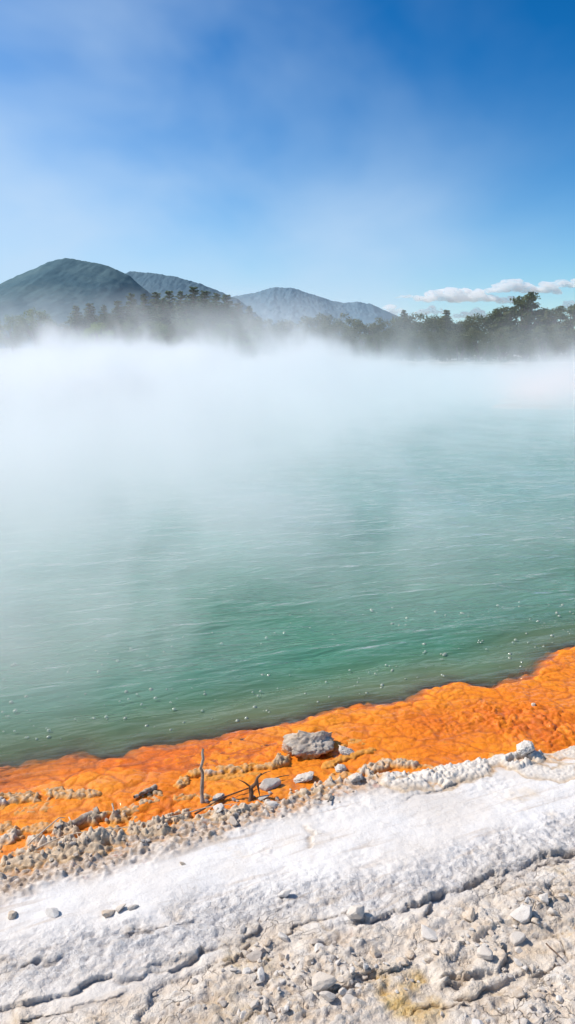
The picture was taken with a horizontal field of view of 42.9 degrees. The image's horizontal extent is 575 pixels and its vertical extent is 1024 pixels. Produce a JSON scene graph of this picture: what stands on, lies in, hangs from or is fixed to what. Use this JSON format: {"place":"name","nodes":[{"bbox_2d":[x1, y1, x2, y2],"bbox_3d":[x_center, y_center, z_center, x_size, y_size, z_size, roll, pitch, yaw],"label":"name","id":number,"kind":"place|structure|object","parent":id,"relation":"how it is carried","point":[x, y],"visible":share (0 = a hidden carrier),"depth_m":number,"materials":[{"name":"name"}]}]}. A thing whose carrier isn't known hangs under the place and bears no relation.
{"place":"outdoors","nodes":[
{"label":"outdoors","id":0,"kind":"place"},
{"bbox_2d":[0,258,153,348],"bbox_3d":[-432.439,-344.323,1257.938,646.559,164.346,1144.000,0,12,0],"label":"hill","id":1,"kind":"structure","parent":0,"point":[58,289],"depth_m":1042.30,"materials":[{"name":"plant"}]},
{"bbox_2d":[125,271,278,348],"bbox_3d":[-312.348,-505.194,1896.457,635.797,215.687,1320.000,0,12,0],"label":"hill","id":2,"kind":"structure","parent":0,"point":[151,283],"depth_m":1768.48,"materials":[{"name":"plant"}]},
{"bbox_2d":[0,378,574,759],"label":"water","id":3,"kind":"structure","parent":0,"point":[241,519],"depth_m":6.71,"materials":[{"name":"liquid"}]},
{"bbox_2d":[0,738,574,1023],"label":"ground","id":4,"kind":"structure","parent":0,"point":[403,856],"depth_m":2.27,"materials":[{"name":"stone"}]},
{"bbox_2d":[45,907,58,917],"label":"stone","id":5,"kind":"object","parent":4,"relation":"on","point":[52,912],"visible":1,"depth_m":2.22,"materials":[{"name":"stone"}]},
{"bbox_2d":[246,950,262,962],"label":"rock","id":6,"kind":"object","parent":4,"relation":"on","point":[254,956],"visible":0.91,"depth_m":2.05,"materials":[{"name":"grey stone"}]},
{"bbox_2d":[312,971,336,991],"bbox_3d":[0.094,1.232,1.926,0.068,0.027,0.050,-3,12,-13],"label":"rock","id":7,"kind":"object","parent":4,"relation":"on","point":[322,981],"visible":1,"depth_m":1.91,"materials":[{"name":"white stone"}]},
{"bbox_2d":[319,991,335,1001],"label":"pebble","id":8,"kind":"object","parent":4,"relation":"on","point":[327,996],"visible":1,"depth_m":1.88,"materials":[{"name":"white stone"}]},
{"bbox_2d":[346,904,364,918],"bbox_3d":[0.204,1.192,2.177,0.052,0.045,0.044,6,13,26],"label":"rock","id":9,"kind":"object","parent":4,"relation":"on","point":[356,911],"visible":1,"depth_m":2.16,"materials":[{"name":"white stone"}]},
{"bbox_2d":[421,924,437,940],"bbox_3d":[0.407,1.219,2.108,0.057,0.019,0.043,5,13,24],"label":"rock","id":10,"kind":"object","parent":4,"relation":"on","point":[427,933],"visible":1,"depth_m":2.10,"materials":[{"name":"white stone"}]},
{"bbox_2d":[462,907,474,921],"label":"stone","id":11,"kind":"object","parent":4,"relation":"on","point":[468,914],"visible":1,"depth_m":2.16,"materials":[{"name":"stone"}]},
{"bbox_2d":[476,945,492,959],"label":"pebble","id":12,"kind":"object","parent":4,"relation":"on","point":[484,952],"visible":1,"depth_m":2.01,"materials":[{"name":"white stone"}]},
{"bbox_2d":[509,931,525,945],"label":"stone","id":13,"kind":"object","parent":4,"relation":"on","point":[517,938],"visible":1,"depth_m":2.09,"materials":[{"name":"stone"}]},
{"bbox_2d":[510,905,531,923],"bbox_3d":[0.698,1.196,2.166,0.075,0.042,0.050,-15,4,-8],"label":"rock","id":14,"kind":"object","parent":4,"relation":"on","point":[522,914],"visible":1,"depth_m":2.16,"materials":[{"name":"white stone"}]},
{"bbox_2d":[516,740,534,755],"bbox_3d":[1.014,1.009,3.134,0.076,0.054,0.074,-2,12,-8],"label":"rock","id":15,"kind":"object","parent":4,"relation":"on","point":[524,747],"visible":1,"depth_m":3.11,"materials":[{"name":"white stone"}]},
{"bbox_2d":[0,642,574,859],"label":"orange shore","id":16,"kind":"structure","parent":0,"point":[448,720],"depth_m":3.29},
{"bbox_2d":[54,806,99,829],"bbox_3d":[-0.773,1.137,2.701,0.177,0.043,0.040,-10,15,-38],"label":"driftwood branch","id":17,"kind":"object","parent":16,"relation":"on","point":[80,819],"visible":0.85,"depth_m":2.70,"materials":[{"name":"wood"}]},
{"bbox_2d":[133,784,157,798],"bbox_3d":[-0.556,1.098,2.867,0.023,0.026,0.106,10,16,40],"label":"driftwood branch","id":18,"kind":"object","parent":16,"relation":"on","point":[152,788],"visible":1,"depth_m":2.86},
{"bbox_2d":[199,748,204,803],"bbox_3d":[-0.332,1.034,2.833,0.022,0.211,0.089,0,12,0],"label":"driftwood stick","id":19,"kind":"object","parent":16,"relation":"on","point":[202,781],"visible":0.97,"depth_m":2.83,"materials":[{"name":"wood"}]},
{"bbox_2d":[238,771,269,801],"bbox_3d":[-0.123,1.072,2.842,0.131,0.117,0.043,-2,12,-12],"label":"driftwood stick","id":20,"kind":"object","parent":16,"relation":"on","point":[251,791],"visible":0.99,"depth_m":2.84,"materials":[{"name":"brown wood"}]},
{"bbox_2d":[259,778,280,791],"bbox_3d":[-0.070,1.093,2.929,0.048,0.045,0.091,11,16,43],"label":"stone","id":21,"kind":"object","parent":16,"relation":"on","point":[267,784],"visible":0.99,"depth_m":2.91,"materials":[{"name":"stone"}]},
{"bbox_2d":[293,771,313,783],"bbox_3d":[0.067,1.089,2.989,0.099,0.032,0.067,-14,10,-14],"label":"stone","id":22,"kind":"object","parent":16,"relation":"on","point":[304,777],"visible":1,"depth_m":2.98,"materials":[{"name":"stone"}]},
{"bbox_2d":[281,730,334,759],"bbox_3d":[0.096,1.026,3.221,0.248,0.135,0.162,-12,20,-15],"label":"rock","id":23,"kind":"object","parent":16,"relation":"on","point":[305,745],"visible":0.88,"depth_m":3.19,"materials":[{"name":"stone"}]},
{"bbox_2d":[0,348,574,378],"bbox_3d":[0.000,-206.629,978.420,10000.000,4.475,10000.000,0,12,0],"label":"land","id":24,"kind":"structure","parent":0,"point":[25,363],"depth_m":62.08,"materials":[{"name":"white"}]},
{"bbox_2d":[0,314,30,354],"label":"tree","id":25,"kind":"object","parent":24,"relation":"on","point":[16,338],"visible":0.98,"depth_m":86.97,"materials":[{"name":"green plant"}]},
{"bbox_2d":[14,307,53,353],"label":"tree","id":26,"kind":"object","parent":24,"relation":"on","point":[37,338],"visible":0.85,"depth_m":88.98,"materials":[{"name":"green plant"}]},
{"bbox_2d":[42,323,83,354],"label":"tree","id":27,"kind":"object","parent":24,"relation":"on","point":[55,336],"visible":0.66,"depth_m":90.88,"materials":[{"name":"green plant"}]},
{"bbox_2d":[60,333,87,357],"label":"tree","id":28,"kind":"object","parent":24,"relation":"on","point":[73,348],"visible":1,"depth_m":79.59,"materials":[{"name":"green plant"}]},
{"bbox_2d":[59,305,90,344],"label":"conifer","id":29,"kind":"object","parent":24,"relation":"on","point":[77,322],"visible":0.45,"depth_m":123.45,"materials":[{"name":"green plant"}]},
{"bbox_2d":[82,303,101,335],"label":"conifer","id":30,"kind":"object","parent":24,"relation":"on","point":[90,317],"visible":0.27,"depth_m":127.19,"materials":[{"name":"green plant"}]},
{"bbox_2d":[80,322,114,356],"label":"tree","id":31,"kind":"object","parent":24,"relation":"on","point":[93,340],"visible":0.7,"depth_m":81.33,"materials":[{"name":"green plant"}]},
{"bbox_2d":[91,304,113,334],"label":"conifer","id":32,"kind":"object","parent":24,"relation":"on","point":[104,310],"visible":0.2,"depth_m":121.47,"materials":[{"name":"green plant"}]},
{"bbox_2d":[97,333,122,359],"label":"tree","id":33,"kind":"object","parent":24,"relation":"on","point":[116,348],"visible":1,"depth_m":75.91,"materials":[{"name":"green plant"}]},
{"bbox_2d":[93,319,134,353],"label":"tree","id":34,"kind":"object","parent":24,"relation":"on","point":[109,325],"visible":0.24,"depth_m":94.26,"materials":[{"name":"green plant"}]},
{"bbox_2d":[110,301,128,333],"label":"conifer","id":35,"kind":"object","parent":24,"relation":"on","point":[117,309],"visible":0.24,"depth_m":125.09,"materials":[{"name":"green plant"}]},
{"bbox_2d":[104,329,140,357],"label":"tree","id":36,"kind":"object","parent":24,"relation":"on","point":[117,333],"visible":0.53,"depth_m":81.17,"materials":[{"name":"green plant"}]},
{"bbox_2d":[117,293,137,326],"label":"conifer","id":37,"kind":"object","parent":24,"relation":"on","point":[131,304],"visible":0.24,"depth_m":128.69,"materials":[{"name":"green plant"}]},
{"bbox_2d":[119,320,149,345],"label":"tree","id":38,"kind":"object","parent":24,"relation":"on","point":[128,328],"visible":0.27,"depth_m":93.92,"materials":[{"name":"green plant"}]},
{"bbox_2d":[122,336,147,360],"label":"tree","id":39,"kind":"object","parent":24,"relation":"on","point":[142,347],"visible":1,"depth_m":74.97,"materials":[{"name":"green plant"}]},
{"bbox_2d":[121,306,153,336],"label":"conifer","id":40,"kind":"object","parent":24,"relation":"on","point":[138,320],"visible":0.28,"depth_m":111.77,"materials":[{"name":"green plant"}]},
{"bbox_2d":[130,293,155,326],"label":"conifer","id":41,"kind":"object","parent":24,"relation":"on","point":[143,307],"visible":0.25,"depth_m":123.13,"materials":[{"name":"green plant"}]},
{"bbox_2d":[124,330,164,358],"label":"tree","id":42,"kind":"object","parent":24,"relation":"on","point":[149,338],"visible":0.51,"depth_m":78.01,"materials":[{"name":"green plant"}]},
{"bbox_2d":[137,320,164,347],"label":"tree","id":43,"kind":"object","parent":24,"relation":"on","point":[150,324],"visible":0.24,"depth_m":94.56,"materials":[{"name":"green plant"}]},
{"bbox_2d":[145,335,167,359],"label":"tree","id":44,"kind":"object","parent":24,"relation":"on","point":[157,351],"visible":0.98,"depth_m":75.69,"materials":[{"name":"white plant"}]},
{"bbox_2d":[146,292,169,329],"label":"conifer","id":45,"kind":"object","parent":24,"relation":"on","point":[155,302],"visible":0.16,"depth_m":126.75,"materials":[{"name":"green plant"}]},
{"bbox_2d":[144,324,175,353],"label":"tree","id":46,"kind":"object","parent":24,"relation":"on","point":[163,329],"visible":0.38,"depth_m":82.94,"materials":[{"name":"grey plant"}]},
{"bbox_2d":[151,299,174,330],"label":"conifer","id":47,"kind":"object","parent":24,"relation":"on","point":[163,315],"visible":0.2,"depth_m":112.75,"materials":[{"name":"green plant"}]},
{"bbox_2d":[161,290,176,322],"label":"conifer","id":48,"kind":"object","parent":24,"relation":"on","point":[169,302],"visible":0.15,"depth_m":130.57,"materials":[{"name":"grey plant"}]},
{"bbox_2d":[156,321,188,353],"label":"tree","id":49,"kind":"object","parent":24,"relation":"on","point":[171,325],"visible":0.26,"depth_m":93.30,"materials":[{"name":"grey plant"}]},
{"bbox_2d":[161,328,197,358],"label":"tree","id":50,"kind":"object","parent":24,"relation":"on","point":[176,334],"visible":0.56,"depth_m":79.73,"materials":[{"name":"grey plant"}]},
{"bbox_2d":[169,291,192,328],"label":"conifer","id":51,"kind":"object","parent":24,"relation":"on","point":[175,309],"visible":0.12,"depth_m":124.94,"materials":[{"name":"grey plant"}]},
{"bbox_2d":[168,336,194,360],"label":"tree","id":52,"kind":"object","parent":24,"relation":"on","point":[176,347],"visible":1,"depth_m":74.72,"materials":[{"name":"white plant"}]},
{"bbox_2d":[169,300,205,343],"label":"conifer","id":53,"kind":"object","parent":24,"relation":"on","point":[185,315],"visible":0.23,"depth_m":109.61,"materials":[{"name":"grey plant"}]},
{"bbox_2d":[173,318,206,353],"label":"tree","id":54,"kind":"object","parent":24,"relation":"on","point":[189,328],"visible":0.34,"depth_m":94.35,"materials":[{"name":"grey plant"}]},
{"bbox_2d":[183,286,206,314],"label":"conifer","id":55,"kind":"object","parent":24,"relation":"on","point":[193,291],"visible":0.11,"depth_m":128.42,"materials":[{"name":"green plant"}]},
{"bbox_2d":[183,327,218,357],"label":"tree","id":56,"kind":"object","parent":24,"relation":"on","point":[201,334],"visible":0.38,"depth_m":83.45,"materials":[{"name":"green plant"}]},
{"bbox_2d":[194,290,211,319],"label":"conifer","id":57,"kind":"object","parent":24,"relation":"on","point":[201,302],"visible":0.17,"depth_m":125.72,"materials":[{"name":"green plant"}]},
{"bbox_2d":[193,336,215,360],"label":"tree","id":58,"kind":"object","parent":24,"relation":"on","point":[208,350],"visible":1,"depth_m":75.73,"materials":[{"name":"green plant"}]},
{"bbox_2d":[192,321,225,352],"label":"tree","id":59,"kind":"object","parent":24,"relation":"on","point":[203,324],"visible":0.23,"depth_m":94.14,"materials":[{"name":"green plant"}]},
{"bbox_2d":[198,302,222,346],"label":"conifer","id":60,"kind":"object","parent":24,"relation":"on","point":[209,317],"visible":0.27,"depth_m":111.78,"materials":[{"name":"grey plant"}]},
{"bbox_2d":[201,293,229,327],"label":"conifer","id":61,"kind":"object","parent":24,"relation":"on","point":[218,307],"visible":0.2,"depth_m":123.01,"materials":[{"name":"grey plant"}]},
{"bbox_2d":[204,331,227,358],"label":"tree","id":62,"kind":"object","parent":24,"relation":"on","point":[216,346],"visible":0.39,"depth_m":79.63,"materials":[{"name":"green plant"}]},
{"bbox_2d":[210,323,237,343],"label":"tree","id":63,"kind":"object","parent":24,"relation":"on","point":[214,333],"visible":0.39,"depth_m":92.36,"materials":[{"name":"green plant"}]},
{"bbox_2d":[220,294,235,315],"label":"conifer","id":64,"kind":"object","parent":24,"relation":"on","point":[227,303],"visible":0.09,"depth_m":128.66,"materials":[{"name":"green plant"}]},
{"bbox_2d":[218,335,241,360],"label":"tree","id":65,"kind":"object","parent":24,"relation":"on","point":[230,347],"visible":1,"depth_m":74.78,"materials":[{"name":"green plant"}]},
{"bbox_2d":[223,306,241,350],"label":"conifer","id":66,"kind":"object","parent":24,"relation":"on","point":[231,317],"visible":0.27,"depth_m":108.13,"materials":[{"name":"grey plant"}]},
{"bbox_2d":[215,327,254,357],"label":"tree","id":67,"kind":"object","parent":24,"relation":"on","point":[233,333],"visible":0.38,"depth_m":83.34,"materials":[{"name":"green plant"}]},
{"bbox_2d":[233,303,245,325],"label":"conifer","id":68,"kind":"object","parent":24,"relation":"on","point":[239,312],"visible":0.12,"depth_m":125.11,"materials":[{"name":"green plant"}]},
{"bbox_2d":[229,321,262,354],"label":"tree","id":69,"kind":"object","parent":24,"relation":"on","point":[242,324],"visible":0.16,"depth_m":91.55,"materials":[{"name":"green plant"}]},
{"bbox_2d":[239,306,255,329],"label":"conifer","id":70,"kind":"object","parent":24,"relation":"on","point":[249,317],"visible":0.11,"depth_m":123.47,"materials":[{"name":"green plant"}]},
{"bbox_2d":[236,335,259,359],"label":"tree","id":71,"kind":"object","parent":24,"relation":"on","point":[244,350],"visible":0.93,"depth_m":75.73,"materials":[{"name":"green plant"}]},
{"bbox_2d":[237,324,265,356],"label":"tree","id":72,"kind":"object","parent":24,"relation":"on","point":[259,336],"visible":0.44,"depth_m":84.97,"materials":[{"name":"green plant"}]},
{"bbox_2d":[241,320,276,353],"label":"tree","id":73,"kind":"object","parent":24,"relation":"on","point":[255,323],"visible":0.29,"depth_m":92.73,"materials":[{"name":"green plant"}]},
{"bbox_2d":[256,328,287,355],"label":"tree","id":74,"kind":"object","parent":24,"relation":"on","point":[268,350],"visible":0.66,"depth_m":89.24,"materials":[{"name":"green plant"}]},
{"bbox_2d":[262,318,300,351],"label":"tree","id":75,"kind":"object","parent":24,"relation":"on","point":[282,325],"visible":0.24,"depth_m":96.15,"materials":[{"name":"green plant"}]},
{"bbox_2d":[269,329,306,356],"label":"tree","id":76,"kind":"object","parent":24,"relation":"on","point":[281,340],"visible":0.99,"depth_m":87.30,"materials":[{"name":"green plant"}]},
{"bbox_2d":[281,315,317,353],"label":"tree","id":77,"kind":"object","parent":24,"relation":"on","point":[304,321],"visible":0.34,"depth_m":96.49,"materials":[{"name":"green plant"}]},
{"bbox_2d":[287,327,321,355],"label":"tree","id":78,"kind":"object","parent":24,"relation":"on","point":[309,341],"visible":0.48,"depth_m":90.72,"materials":[{"name":"green plant"}]},
{"bbox_2d":[291,313,338,353],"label":"tree","id":79,"kind":"object","parent":24,"relation":"on","point":[315,322],"visible":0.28,"depth_m":96.32,"materials":[{"name":"green plant"}]},
{"bbox_2d":[302,324,345,355],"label":"tree","id":80,"kind":"object","parent":24,"relation":"on","point":[316,343],"visible":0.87,"depth_m":87.33,"materials":[{"name":"green plant"}]},
{"bbox_2d":[308,312,359,352],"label":"tree","id":81,"kind":"object","parent":24,"relation":"on","point":[324,317],"visible":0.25,"depth_m":94.93,"materials":[{"name":"green plant"}]},
{"bbox_2d":[316,321,356,355],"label":"tree","id":82,"kind":"object","parent":24,"relation":"on","point":[338,324],"visible":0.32,"depth_m":89.02,"materials":[{"name":"green plant"}]},
{"bbox_2d":[325,318,368,355],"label":"tree","id":83,"kind":"object","parent":24,"relation":"on","point":[344,332],"visible":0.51,"depth_m":86.76,"materials":[{"name":"green plant"}]},
{"bbox_2d":[339,318,385,356],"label":"scrub tree","id":84,"kind":"object","parent":24,"relation":"on","point":[357,325],"visible":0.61,"depth_m":82.87,"materials":[{"name":"green plant"}]},
{"bbox_2d":[354,317,405,357],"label":"scrub tree","id":85,"kind":"object","parent":24,"relation":"on","point":[392,329],"visible":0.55,"depth_m":80.92,"materials":[{"name":"green plant"}]},
{"bbox_2d":[362,330,399,360],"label":"scrub tree","id":86,"kind":"object","parent":24,"relation":"on","point":[369,345],"visible":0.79,"depth_m":73.69,"materials":[{"name":"green plant"}]},
{"bbox_2d":[377,329,421,360],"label":"scrub tree","id":87,"kind":"object","parent":24,"relation":"on","point":[401,342],"visible":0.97,"depth_m":72.62,"materials":[{"name":"green plant"}]},
{"bbox_2d":[391,310,417,354],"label":"tree","id":88,"kind":"object","parent":24,"relation":"on","point":[403,314],"visible":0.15,"depth_m":81.16,"materials":[{"name":"green plant"}]},
{"bbox_2d":[381,312,432,357],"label":"scrub tree","id":89,"kind":"object","parent":24,"relation":"on","point":[401,322],"visible":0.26,"depth_m":80.93,"materials":[{"name":"green plant"}]},
{"bbox_2d":[399,330,434,359],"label":"scrub tree","id":90,"kind":"object","parent":24,"relation":"on","point":[424,339],"visible":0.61,"depth_m":74.43,"materials":[{"name":"green plant"}]},
{"bbox_2d":[395,316,442,358],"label":"scrub tree","id":91,"kind":"object","parent":24,"relation":"on","point":[413,326],"visible":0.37,"depth_m":79.29,"materials":[{"name":"green plant"}]},
{"bbox_2d":[417,328,458,359],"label":"scrub tree","id":92,"kind":"object","parent":24,"relation":"on","point":[437,335],"visible":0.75,"depth_m":73.70,"materials":[{"name":"green plant"}]},
{"bbox_2d":[428,310,461,355],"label":"tree","id":93,"kind":"object","parent":24,"relation":"on","point":[446,324],"visible":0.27,"depth_m":79.17,"materials":[{"name":"green plant"}]},
{"bbox_2d":[430,315,474,356],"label":"scrub tree","id":94,"kind":"object","parent":24,"relation":"on","point":[455,325],"visible":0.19,"depth_m":80.55,"materials":[{"name":"green plant"}]},
{"bbox_2d":[435,330,479,361],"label":"scrub tree","id":95,"kind":"object","parent":24,"relation":"on","point":[463,343],"visible":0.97,"depth_m":71.89,"materials":[{"name":"green plant"}]},
{"bbox_2d":[446,316,489,358],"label":"scrub tree","id":96,"kind":"object","parent":24,"relation":"on","point":[470,322],"visible":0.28,"depth_m":79.17,"materials":[{"name":"green plant"}]},
{"bbox_2d":[455,327,494,360],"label":"scrub tree","id":97,"kind":"object","parent":24,"relation":"on","point":[474,332],"visible":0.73,"depth_m":73.72,"materials":[{"name":"green plant"}]},
{"bbox_2d":[459,311,516,357],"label":"scrub tree","id":98,"kind":"object","parent":24,"relation":"on","point":[485,320],"visible":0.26,"depth_m":79.94,"materials":[{"name":"green plant"}]},
{"bbox_2d":[476,306,527,357],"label":"tree","id":99,"kind":"object","parent":24,"relation":"on","point":[504,319],"visible":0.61,"depth_m":78.76,"materials":[{"name":"green plant"}]},
{"bbox_2d":[481,328,524,362],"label":"scrub tree","id":100,"kind":"object","parent":24,"relation":"on","point":[503,342],"visible":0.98,"depth_m":70.70,"materials":[{"name":"green plant"}]},
{"bbox_2d":[503,332,544,360],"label":"scrub tree","id":101,"kind":"object","parent":24,"relation":"on","point":[522,338],"visible":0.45,"depth_m":72.82,"materials":[{"name":"green plant"}]},
{"bbox_2d":[505,292,552,356],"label":"tree","id":102,"kind":"object","parent":24,"relation":"on","point":[527,305],"visible":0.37,"depth_m":80.09,"materials":[{"name":"green plant"}]},
{"bbox_2d":[521,326,565,361],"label":"scrub tree","id":103,"kind":"object","parent":24,"relation":"on","point":[553,336],"visible":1,"depth_m":70.68,"materials":[{"name":"green plant"}]},
{"bbox_2d":[528,306,573,355],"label":"tree","id":104,"kind":"object","parent":24,"relation":"on","point":[552,314],"visible":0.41,"depth_m":78.70,"materials":[{"name":"green plant"}]},
{"bbox_2d":[543,327,574,359],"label":"scrub tree","id":105,"kind":"object","parent":24,"relation":"on","point":[570,353],"visible":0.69,"depth_m":72.64,"materials":[{"name":"green plant"}]},
{"bbox_2d":[547,304,574,356],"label":"tree","id":106,"kind":"object","parent":24,"relation":"on","point":[566,323],"visible":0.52,"depth_m":77.21,"materials":[{"name":"green plant"}]},
{"bbox_2d":[233,287,419,348],"bbox_3d":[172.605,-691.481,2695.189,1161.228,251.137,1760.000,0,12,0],"label":"hill","id":107,"kind":"structure","parent":0,"point":[275,304],"depth_m":2440.36,"materials":[{"name":"blue"}]},
{"bbox_2d":[492,388,574,409],"bbox_3d":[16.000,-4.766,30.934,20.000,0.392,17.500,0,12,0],"label":"steam","id":108,"kind":"structure","parent":0,"point":[545,398],"depth_m":28.08,"materials":[{"name":"white"}]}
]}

